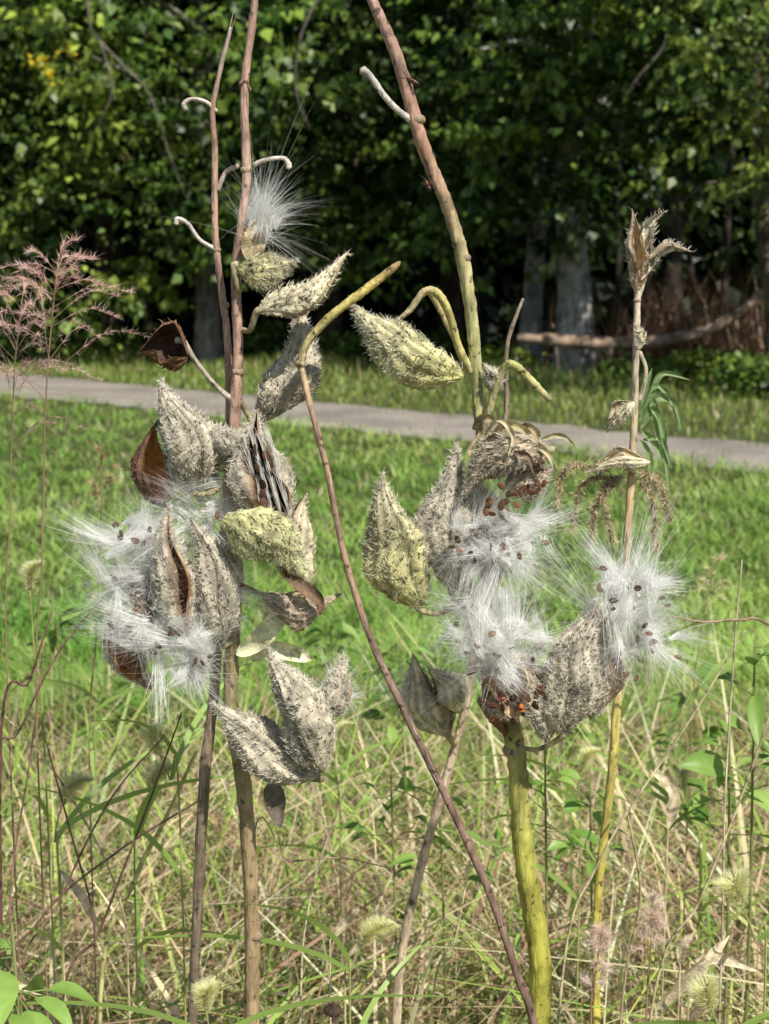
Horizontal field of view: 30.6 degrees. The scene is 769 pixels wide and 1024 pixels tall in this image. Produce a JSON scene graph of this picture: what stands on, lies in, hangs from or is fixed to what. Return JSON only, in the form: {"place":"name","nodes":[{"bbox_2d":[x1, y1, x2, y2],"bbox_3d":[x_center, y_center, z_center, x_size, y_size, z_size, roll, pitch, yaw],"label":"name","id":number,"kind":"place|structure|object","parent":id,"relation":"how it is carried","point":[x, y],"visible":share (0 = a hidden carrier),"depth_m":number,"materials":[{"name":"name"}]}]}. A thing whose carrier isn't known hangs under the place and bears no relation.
{"place":"outdoors","nodes":[
{"label":"outdoors","id":0,"kind":"place"},
{"bbox_2d":[0,4,763,339],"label":"hill","id":1,"kind":"structure","parent":0,"point":[506,280],"depth_m":33.49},
{"bbox_2d":[0,339,763,384],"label":"forest floor","id":2,"kind":"structure","parent":0,"point":[550,359],"depth_m":25.07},
{"bbox_2d":[8,44,22,345],"bbox_3d":[-6.423,-6.630,24.246,0.121,8.062,0.113,-5,11,-26],"label":"sapling trunk","id":3,"kind":"object","parent":2,"relation":"on","point":[14,184],"visible":0.09,"depth_m":24.48,"materials":[{"name":"brown plant"}]},
{"bbox_2d":[0,305,77,367],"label":"bush","id":4,"kind":"object","parent":2,"relation":"on","point":[28,351],"visible":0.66,"depth_m":22.52,"materials":[{"name":"green plant"}]},
{"bbox_2d":[0,0,209,366],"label":"maple tree","id":5,"kind":"object","parent":2,"relation":"on","point":[37,224],"visible":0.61,"depth_m":21.59,"materials":[{"name":"green plant"}]},
{"bbox_2d":[52,317,161,365],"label":"bush","id":6,"kind":"object","parent":2,"relation":"on","point":[117,337],"visible":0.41,"depth_m":22.69,"materials":[{"name":"green plant"}]},
{"bbox_2d":[124,2,152,335],"bbox_3d":[-4.426,-6.794,25.229,0.415,8.069,0.178,0,9,0],"label":"sapling trunk","id":7,"kind":"object","parent":2,"relation":"on","point":[144,252],"visible":0.24,"depth_m":25.47,"materials":[{"name":"brown plant"}]},
{"bbox_2d":[0,0,337,356],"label":"maple tree","id":8,"kind":"object","parent":2,"relation":"on","point":[92,83],"visible":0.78,"depth_m":20.80,"materials":[{"name":"green plant"}]},
{"bbox_2d":[11,0,380,367],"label":"maple tree","id":9,"kind":"object","parent":2,"relation":"on","point":[208,340],"visible":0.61,"depth_m":20.64,"materials":[{"name":"green plant"}]},
{"bbox_2d":[221,317,290,365],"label":"bush","id":10,"kind":"object","parent":2,"relation":"on","point":[263,340],"visible":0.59,"depth_m":22.71,"materials":[{"name":"green plant"}]},
{"bbox_2d":[262,31,299,327],"bbox_3d":[-1.760,-6.627,24.241,0.912,8.067,0.121,0,9,0],"label":"sapling trunk","id":11,"kind":"object","parent":2,"relation":"on","point":[264,295],"visible":0.16,"depth_m":24.52,"materials":[{"name":"brown plant"}]},
{"bbox_2d":[300,15,323,282],"bbox_3d":[-1.317,-6.792,25.229,0.603,8.068,0.150,0,9,0],"label":"sapling trunk","id":12,"kind":"object","parent":2,"relation":"on","point":[303,274],"visible":0.15,"depth_m":25.49,"materials":[{"name":"brown plant"}]},
{"bbox_2d":[271,328,377,367],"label":"bush","id":13,"kind":"object","parent":2,"relation":"on","point":[331,346],"visible":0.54,"depth_m":22.16,"materials":[{"name":"green plant"}]},
{"bbox_2d":[163,0,513,362],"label":"oak tree","id":14,"kind":"object","parent":2,"relation":"on","point":[334,31],"visible":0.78,"depth_m":20.01,"materials":[{"name":"green plant"}]},
{"bbox_2d":[95,40,112,129],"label":"dead vine","id":15,"kind":"object","parent":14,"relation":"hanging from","point":[105,58],"visible":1,"depth_m":18.50,"materials":[{"name":"wood"}]},
{"bbox_2d":[87,0,184,194],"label":"dead vine","id":16,"kind":"object","parent":14,"relation":"hanging from","point":[103,44],"visible":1,"depth_m":18.50,"materials":[{"name":"wood"}]},
{"bbox_2d":[0,0,768,353],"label":"distant wood","id":17,"kind":"object","parent":2,"relation":"on","point":[496,312],"visible":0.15,"depth_m":26.88,"materials":[{"name":"green plant"}]},
{"bbox_2d":[397,19,407,320],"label":"sapling trunk","id":18,"kind":"object","parent":2,"relation":"on","point":[400,307],"visible":0.15,"depth_m":24.65,"materials":[{"name":"brown plant"}]},
{"bbox_2d":[262,0,570,346],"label":"oak tree","id":19,"kind":"object","parent":2,"relation":"on","point":[407,176],"visible":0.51,"depth_m":20.32,"materials":[{"name":"green plant"}]},
{"bbox_2d":[417,325,490,367],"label":"bush","id":20,"kind":"object","parent":2,"relation":"on","point":[447,344],"visible":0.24,"depth_m":21.73,"materials":[{"name":"green plant"}]},
{"bbox_2d":[433,8,483,358],"bbox_3d":[1.172,-6.463,23.257,1.053,8.066,0.114,0,9,0],"label":"sapling trunk","id":21,"kind":"object","parent":2,"relation":"on","point":[472,260],"visible":0.2,"depth_m":23.63,"materials":[{"name":"brown plant"}]},
{"bbox_2d":[386,0,621,375],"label":"maple tree","id":22,"kind":"object","parent":2,"relation":"on","point":[532,305],"visible":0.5,"depth_m":19.20,"materials":[{"name":"green plant"}]},
{"bbox_2d":[295,0,316,129],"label":"dead vine","id":23,"kind":"object","parent":22,"relation":"hanging from","point":[308,16],"visible":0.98,"depth_m":17.88,"materials":[{"name":"wood"}]},
{"bbox_2d":[467,335,545,378],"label":"bush","id":24,"kind":"object","parent":2,"relation":"on","point":[491,354],"visible":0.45,"depth_m":20.01,"materials":[{"name":"green plant"}]},
{"bbox_2d":[381,0,749,378],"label":"maple tree","id":25,"kind":"object","parent":2,"relation":"on","point":[574,310],"visible":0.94,"depth_m":18.38,"materials":[{"name":"green plant"}]},
{"bbox_2d":[625,8,667,95],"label":"dead vine","id":26,"kind":"object","parent":25,"relation":"hanging from","point":[639,75],"visible":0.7,"depth_m":16.46,"materials":[{"name":"wood"}]},
{"bbox_2d":[455,0,768,362],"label":"oak tree","id":27,"kind":"object","parent":2,"relation":"on","point":[674,229],"visible":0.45,"depth_m":19.04,"materials":[{"name":"green plant"}]},
{"bbox_2d":[673,181,744,215],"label":"dead vine","id":28,"kind":"object","parent":27,"relation":"hanging from","point":[684,201],"visible":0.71,"depth_m":18.07,"materials":[{"name":"wood"}]},
{"bbox_2d":[614,0,621,358],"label":"sapling trunk","id":29,"kind":"object","parent":2,"relation":"on","point":[618,271],"visible":0.3,"depth_m":24.10,"materials":[{"name":"brown plant"}]},
{"bbox_2d":[568,350,683,385],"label":"bush","id":30,"kind":"object","parent":2,"relation":"on","point":[622,367],"visible":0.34,"depth_m":18.69,"materials":[{"name":"green plant"}]},
{"bbox_2d":[507,262,765,376],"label":"dead stalks","id":31,"kind":"object","parent":2,"relation":"on","point":[716,340],"visible":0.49,"depth_m":19.69,"materials":[{"name":"brown plant"}]},
{"bbox_2d":[518,287,763,383],"bbox_3d":[3.699,-2.479,18.938,3.787,1.800,0.514,1,9,4],"label":"fallen log","id":32,"kind":"object","parent":2,"relation":"on","point":[610,344],"visible":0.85,"depth_m":18.97,"materials":[{"name":"brown wood"}]},
{"bbox_2d":[643,122,659,352],"bbox_3d":[4.706,-6.629,24.242,0.344,8.064,0.122,0,9,0],"label":"sapling trunk","id":33,"kind":"object","parent":2,"relation":"on","point":[649,276],"visible":0.15,"depth_m":24.62,"materials":[{"name":"brown plant"}]},
{"bbox_2d":[648,8,698,346],"bbox_3d":[4.547,-6.299,22.268,1.255,8.069,0.120,0,9,0],"label":"sapling trunk","id":34,"kind":"object","parent":2,"relation":"on","point":[689,258],"visible":0.2,"depth_m":22.61,"materials":[{"name":"brown plant"}]},
{"bbox_2d":[641,345,741,391],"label":"bush","id":35,"kind":"object","parent":2,"relation":"on","point":[702,364],"visible":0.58,"depth_m":17.50,"materials":[{"name":"green plant"}]},
{"bbox_2d":[653,348,748,359],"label":"fallen branch","id":36,"kind":"object","parent":2,"relation":"on","point":[671,353],"visible":0.14,"depth_m":19.71,"materials":[{"name":"wood"}]},
{"bbox_2d":[673,0,768,226],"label":"maple tree","id":37,"kind":"object","parent":2,"relation":"on","point":[735,127],"visible":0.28,"depth_m":17.01,"materials":[{"name":"green plant"}]},
{"bbox_2d":[718,3,740,347],"bbox_3d":[5.725,-6.469,23.260,0.176,8.067,0.162,-5,11,-29],"label":"sapling trunk","id":38,"kind":"object","parent":2,"relation":"on","point":[725,257],"visible":0.41,"depth_m":23.51,"materials":[{"name":"brown plant"}]},
{"bbox_2d":[0,368,768,961],"bbox_3d":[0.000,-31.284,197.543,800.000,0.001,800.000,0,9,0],"label":"ground","id":39,"kind":"structure","parent":0,"point":[730,434],"depth_m":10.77,"materials":[{"name":"plant"}]},
{"bbox_2d":[0,612,52,1023],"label":"dry weed","id":40,"kind":"object","parent":39,"relation":"on","point":[1,736],"visible":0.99,"depth_m":1.48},
{"bbox_2d":[9,640,44,950],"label":"dry weed","id":41,"kind":"object","parent":39,"relation":"on","point":[13,861],"visible":0.77,"depth_m":1.49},
{"bbox_2d":[0,559,56,1023],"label":"foxtail grass","id":42,"kind":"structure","parent":39,"relation":"on","point":[31,568],"depth_m":1.64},
{"bbox_2d":[18,980,40,994],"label":"dry leaf weed","id":43,"kind":"object","parent":39,"relation":"on","point":[22,983],"visible":0.19,"depth_m":1.40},
{"bbox_2d":[0,924,96,1023],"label":"leafy weed","id":44,"kind":"object","parent":39,"relation":"on","point":[57,1009],"visible":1,"depth_m":1.21,"materials":[{"name":"green plant"}]},
{"bbox_2d":[9,600,89,851],"bbox_3d":[-0.780,0.532,3.326,0.200,0.663,0.173,-6,11,-33],"label":"leafy weed","id":45,"kind":"object","parent":39,"relation":"on","point":[53,634],"visible":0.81,"depth_m":3.30,"materials":[{"name":"green plant"}]},
{"bbox_2d":[0,281,102,1014],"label":"panicle grass","id":46,"kind":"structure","parent":39,"relation":"on","point":[42,363],"depth_m":1.51,"materials":[{"name":"plant"}]},
{"bbox_2d":[1,594,106,739],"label":"dry weed","id":47,"kind":"object","parent":39,"relation":"on","point":[38,689],"visible":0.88,"depth_m":1.47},
{"bbox_2d":[0,710,130,1023],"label":"dry weed","id":48,"kind":"object","parent":39,"relation":"on","point":[106,863],"visible":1,"depth_m":1.50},
{"bbox_2d":[39,720,96,1023],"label":"dry weed","id":49,"kind":"object","parent":39,"relation":"on","point":[93,918],"visible":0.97,"depth_m":1.50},
{"bbox_2d":[0,229,149,1017],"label":"panicle grass","id":50,"kind":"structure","parent":39,"relation":"on","point":[39,294],"depth_m":1.45,"materials":[{"name":"plant"}]},
{"bbox_2d":[59,870,99,1000],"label":"dry leaf weed","id":51,"kind":"object","parent":39,"relation":"on","point":[77,890],"visible":0.78,"depth_m":1.53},
{"bbox_2d":[11,735,164,1013],"bbox_3d":[-0.335,0.692,1.554,0.209,0.928,0.003,0,9,0],"label":"dry weed","id":52,"kind":"object","parent":39,"relation":"on","point":[54,910],"visible":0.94,"depth_m":1.50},
{"bbox_2d":[6,801,196,971],"bbox_3d":[-0.320,0.727,1.560,0.250,0.857,0.003,0,9,0],"label":"dry weed","id":53,"kind":"object","parent":39,"relation":"on","point":[70,887],"visible":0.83,"depth_m":1.50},
{"bbox_2d":[85,444,124,1020],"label":"panicle grass","id":54,"kind":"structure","parent":39,"relation":"on","point":[102,457],"depth_m":1.64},
{"bbox_2d":[70,664,150,832],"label":"leafy weed","id":55,"kind":"object","parent":39,"relation":"on","point":[81,732],"visible":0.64,"depth_m":3.10,"materials":[{"name":"green plant"}]},
{"bbox_2d":[59,712,182,1023],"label":"dry weed","id":56,"kind":"object","parent":39,"relation":"on","point":[111,899],"visible":0.97,"depth_m":1.50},
{"bbox_2d":[4,661,250,1020],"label":"foxtail grass","id":57,"kind":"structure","parent":39,"relation":"on","point":[155,732],"depth_m":1.53,"materials":[{"name":"plant"}]},
{"bbox_2d":[5,722,253,1000],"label":"foxtail grass","id":58,"kind":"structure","parent":39,"relation":"on","point":[76,783],"depth_m":1.53,"materials":[{"name":"plant"}]},
{"bbox_2d":[3,671,258,1016],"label":"foxtail grass","id":59,"kind":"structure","parent":39,"relation":"on","point":[93,752],"depth_m":2.18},
{"bbox_2d":[96,751,196,1023],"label":"dry weed","id":60,"kind":"object","parent":39,"relation":"on","point":[124,899],"visible":0.91,"depth_m":1.59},
{"bbox_2d":[173,15,238,1023],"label":"milkweed plant","id":61,"kind":"object","parent":39,"relation":"on","point":[202,814],"visible":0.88,"depth_m":1.37,"materials":[{"name":"plant"}]},
{"bbox_2d":[133,716,299,1023],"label":"foxtail grass","id":62,"kind":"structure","parent":39,"relation":"on","point":[153,774],"depth_m":1.57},
{"bbox_2d":[5,0,437,1023],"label":"milkweed plant","id":63,"kind":"object","parent":39,"relation":"on","point":[171,592],"visible":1,"depth_m":1.28,"materials":[{"name":"plant"}]},
{"bbox_2d":[14,962,485,1023],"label":"foxtail grass","id":64,"kind":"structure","parent":39,"relation":"on","point":[206,989],"depth_m":1.34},
{"bbox_2d":[82,903,457,1023],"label":"foxtail grass","id":65,"kind":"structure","parent":39,"relation":"on","point":[378,926],"depth_m":1.44,"materials":[{"name":"plant"}]},
{"bbox_2d":[255,816,389,1023],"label":"grass stalk","id":66,"kind":"object","parent":39,"relation":"on","point":[346,920],"depth_m":1.49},
{"bbox_2d":[299,790,345,1023],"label":"dry weed","id":67,"kind":"object","parent":39,"relation":"on","point":[301,973],"visible":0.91,"depth_m":1.51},
{"bbox_2d":[296,611,364,813],"bbox_3d":[-0.141,0.533,3.541,0.182,0.592,0.168,3,10,20],"label":"leafy weed","id":68,"kind":"object","parent":39,"relation":"on","point":[349,630],"visible":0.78,"depth_m":3.50,"materials":[{"name":"green plant"}]},
{"bbox_2d":[319,997,344,1023],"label":"dead flower","id":69,"kind":"object","parent":39,"relation":"on","point":[333,1010],"visible":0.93,"depth_m":1.37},
{"bbox_2d":[193,719,484,1023],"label":"foxtail grass","id":70,"kind":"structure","parent":39,"relation":"on","point":[340,731],"depth_m":2.09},
{"bbox_2d":[344,895,399,1023],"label":"dry leaf weed","id":71,"kind":"object","parent":39,"relation":"on","point":[357,945],"visible":0.64,"depth_m":1.50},
{"bbox_2d":[0,538,768,1023],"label":"tall grass","id":72,"kind":"structure","parent":39,"relation":"on","point":[478,968],"depth_m":2.52,"materials":[{"name":"plant"}]},
{"bbox_2d":[0,327,768,445],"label":"verge grass","id":73,"kind":"structure","parent":39,"relation":"on","point":[337,370],"depth_m":17.59,"materials":[{"name":"plant"}]},
{"bbox_2d":[336,725,454,964],"bbox_3d":[0.012,0.688,1.951,0.156,0.804,0.108,3,10,20],"label":"leafy weed","id":74,"kind":"object","parent":39,"relation":"on","point":[405,784],"visible":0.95,"depth_m":1.90,"materials":[{"name":"green plant"}]},
{"bbox_2d":[359,630,433,831],"bbox_3d":[0.035,0.573,3.145,0.191,0.642,0.172,0,9,0],"label":"leafy weed","id":75,"kind":"object","parent":39,"relation":"on","point":[372,713],"visible":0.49,"depth_m":3.12,"materials":[{"name":"green plant"}]},
{"bbox_2d":[346,580,481,1023],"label":"milkweed plant","id":76,"kind":"object","parent":39,"relation":"on","point":[429,720],"visible":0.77,"depth_m":1.41,"materials":[{"name":"plant"}]},
{"bbox_2d":[294,261,537,1023],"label":"milkweed plant","id":77,"kind":"object","parent":39,"relation":"on","point":[360,293],"visible":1,"depth_m":1.31,"materials":[{"name":"plant"}]},
{"bbox_2d":[387,796,494,1023],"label":"leafy weed","id":78,"kind":"object","parent":39,"relation":"on","point":[405,858],"visible":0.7,"depth_m":1.90,"materials":[{"name":"green plant"}]},
{"bbox_2d":[429,860,470,1023],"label":"dry weed","id":79,"kind":"object","parent":39,"relation":"on","point":[437,971],"visible":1,"depth_m":1.52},
{"bbox_2d":[397,744,600,1023],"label":"foxtail grass","id":80,"kind":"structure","parent":39,"relation":"on","point":[586,756],"depth_m":1.78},
{"bbox_2d":[487,750,599,932],"bbox_3d":[0.193,0.697,1.739,0.141,0.856,0.108,0,9,0],"label":"leafy weed","id":81,"kind":"object","parent":39,"relation":"on","point":[571,806],"visible":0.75,"depth_m":1.69,"materials":[{"name":"green plant"}]},
{"bbox_2d":[348,0,763,1023],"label":"milkweed plant","id":82,"kind":"object","parent":39,"relation":"on","point":[458,532],"visible":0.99,"depth_m":1.29,"materials":[{"name":"plant"}]},
{"bbox_2d":[400,71,422,91],"bbox_3d":[0.024,-0.382,1.249,0.020,0.017,0.004,0,9,0],"label":"milkweed bug","id":83,"kind":"object","parent":82,"relation":"attached to","point":[413,81],"visible":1,"depth_m":1.25},
{"bbox_2d":[419,173,435,193],"bbox_3d":[0.039,-0.295,1.261,0.016,0.021,0.004,0,9,0],"label":"milkweed bug","id":84,"kind":"object","parent":82,"relation":"attached to","point":[428,186],"visible":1,"depth_m":1.26},
{"bbox_2d":[493,691,514,706],"bbox_3d":[0.106,0.167,1.254,0.020,0.016,0.004,0,9,0],"label":"milkweed bug","id":85,"kind":"object","parent":82,"relation":"attached to","point":[499,700],"visible":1,"depth_m":1.25},
{"bbox_2d":[515,696,529,716],"bbox_3d":[0.123,0.173,1.255,0.016,0.023,0.004,0,9,0],"label":"milkweed bug","id":86,"kind":"object","parent":82,"relation":"attached to","point":[521,710],"visible":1,"depth_m":1.25},
{"bbox_2d":[522,643,603,811],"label":"leafy weed","id":87,"kind":"object","parent":39,"relation":"on","point":[590,738],"visible":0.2,"depth_m":3.09,"materials":[{"name":"green plant"}]},
{"bbox_2d":[547,768,630,1022],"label":"leafy weed","id":88,"kind":"object","parent":39,"relation":"on","point":[564,847],"visible":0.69,"depth_m":1.99,"materials":[{"name":"green plant"}]},
{"bbox_2d":[576,919,617,1023],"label":"panicle grass","id":89,"kind":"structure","parent":39,"relation":"on","point":[596,940],"depth_m":1.33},
{"bbox_2d":[549,209,696,1023],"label":"milkweed plant","id":90,"kind":"object","parent":39,"relation":"on","point":[640,262],"visible":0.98,"depth_m":1.51,"materials":[{"name":"beige plant"}]},
{"bbox_2d":[619,800,640,1023],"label":"dry weed","id":91,"kind":"object","parent":39,"relation":"on","point":[629,952],"visible":0.98,"depth_m":1.51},
{"bbox_2d":[529,737,768,956],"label":"foxtail grass","id":92,"kind":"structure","parent":39,"relation":"on","point":[681,775],"depth_m":1.92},
{"bbox_2d":[625,887,672,1021],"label":"panicle grass","id":93,"kind":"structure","parent":39,"relation":"on","point":[657,921],"depth_m":1.38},
{"bbox_2d":[557,630,745,1023],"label":"dry weed","id":94,"kind":"object","parent":39,"relation":"on","point":[610,840],"visible":0.99,"depth_m":1.50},
{"bbox_2d":[553,0,768,356],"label":"ash tree","id":95,"kind":"object","parent":39,"relation":"on","point":[757,130],"visible":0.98,"depth_m":15.11,"materials":[{"name":"green plant"}]},
{"bbox_2d":[650,770,680,1019],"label":"dry leaf weed","id":96,"kind":"object","parent":39,"relation":"on","point":[670,785],"visible":0.98,"depth_m":1.68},
{"bbox_2d":[676,932,693,1019],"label":"dry leaf weed","id":97,"kind":"object","parent":39,"relation":"on","point":[682,949],"visible":1,"depth_m":1.36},
{"bbox_2d":[654,935,729,1020],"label":"dry leaf weed","id":98,"kind":"object","parent":39,"relation":"on","point":[711,955],"visible":0.95,"depth_m":1.38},
{"bbox_2d":[651,680,732,895],"bbox_3d":[0.610,0.638,2.830,0.162,0.616,0.122,2,10,14],"label":"leafy weed","id":99,"kind":"object","parent":39,"relation":"on","point":[714,731],"visible":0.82,"depth_m":2.80,"materials":[{"name":"green plant"}]},
{"bbox_2d":[689,984,704,1019],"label":"dry leaf weed","id":100,"kind":"object","parent":39,"relation":"on","point":[697,1011],"visible":0.52,"depth_m":1.40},
{"bbox_2d":[631,865,768,1023],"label":"foxtail grass","id":101,"kind":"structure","parent":39,"relation":"on","point":[739,883],"depth_m":1.32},
{"bbox_2d":[679,550,731,1018],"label":"panicle grass","id":102,"kind":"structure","parent":39,"relation":"on","point":[720,557],"depth_m":1.96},
{"bbox_2d":[648,716,768,1020],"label":"dry weed","id":103,"kind":"object","parent":39,"relation":"on","point":[696,906],"visible":0.99,"depth_m":1.50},
{"bbox_2d":[659,710,768,1023],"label":"leafy weed","id":104,"kind":"object","parent":39,"relation":"on","point":[698,809],"visible":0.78,"depth_m":1.90,"materials":[{"name":"green plant"}]},
{"bbox_2d":[670,615,768,625],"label":"dry weed","id":105,"kind":"object","parent":39,"relation":"on","point":[744,619],"visible":0.92,"depth_m":1.46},
{"bbox_2d":[678,640,768,1021],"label":"leafy weed","id":106,"kind":"object","parent":39,"relation":"on","point":[709,763],"visible":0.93,"depth_m":1.76,"materials":[{"name":"green plant"}]},
{"bbox_2d":[687,953,759,1019],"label":"dry leaf weed","id":107,"kind":"object","parent":39,"relation":"on","point":[725,959],"visible":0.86,"depth_m":1.39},
{"bbox_2d":[684,969,768,1023],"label":"foxtail grass","id":108,"kind":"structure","parent":39,"relation":"on","point":[704,992],"depth_m":1.29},
{"bbox_2d":[718,560,742,1023],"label":"dry weed","id":109,"kind":"object","parent":39,"relation":"on","point":[723,857],"visible":0.9,"depth_m":1.49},
{"bbox_2d":[699,343,768,401],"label":"bush","id":110,"kind":"object","parent":39,"relation":"on","point":[750,373],"visible":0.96,"depth_m":16.34,"materials":[{"name":"green plant"}]},
{"bbox_2d":[0,372,768,472],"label":"path","id":111,"kind":"structure","parent":0,"point":[354,416],"depth_m":14.14,"materials":[{"name":"asphalt"}]}
]}

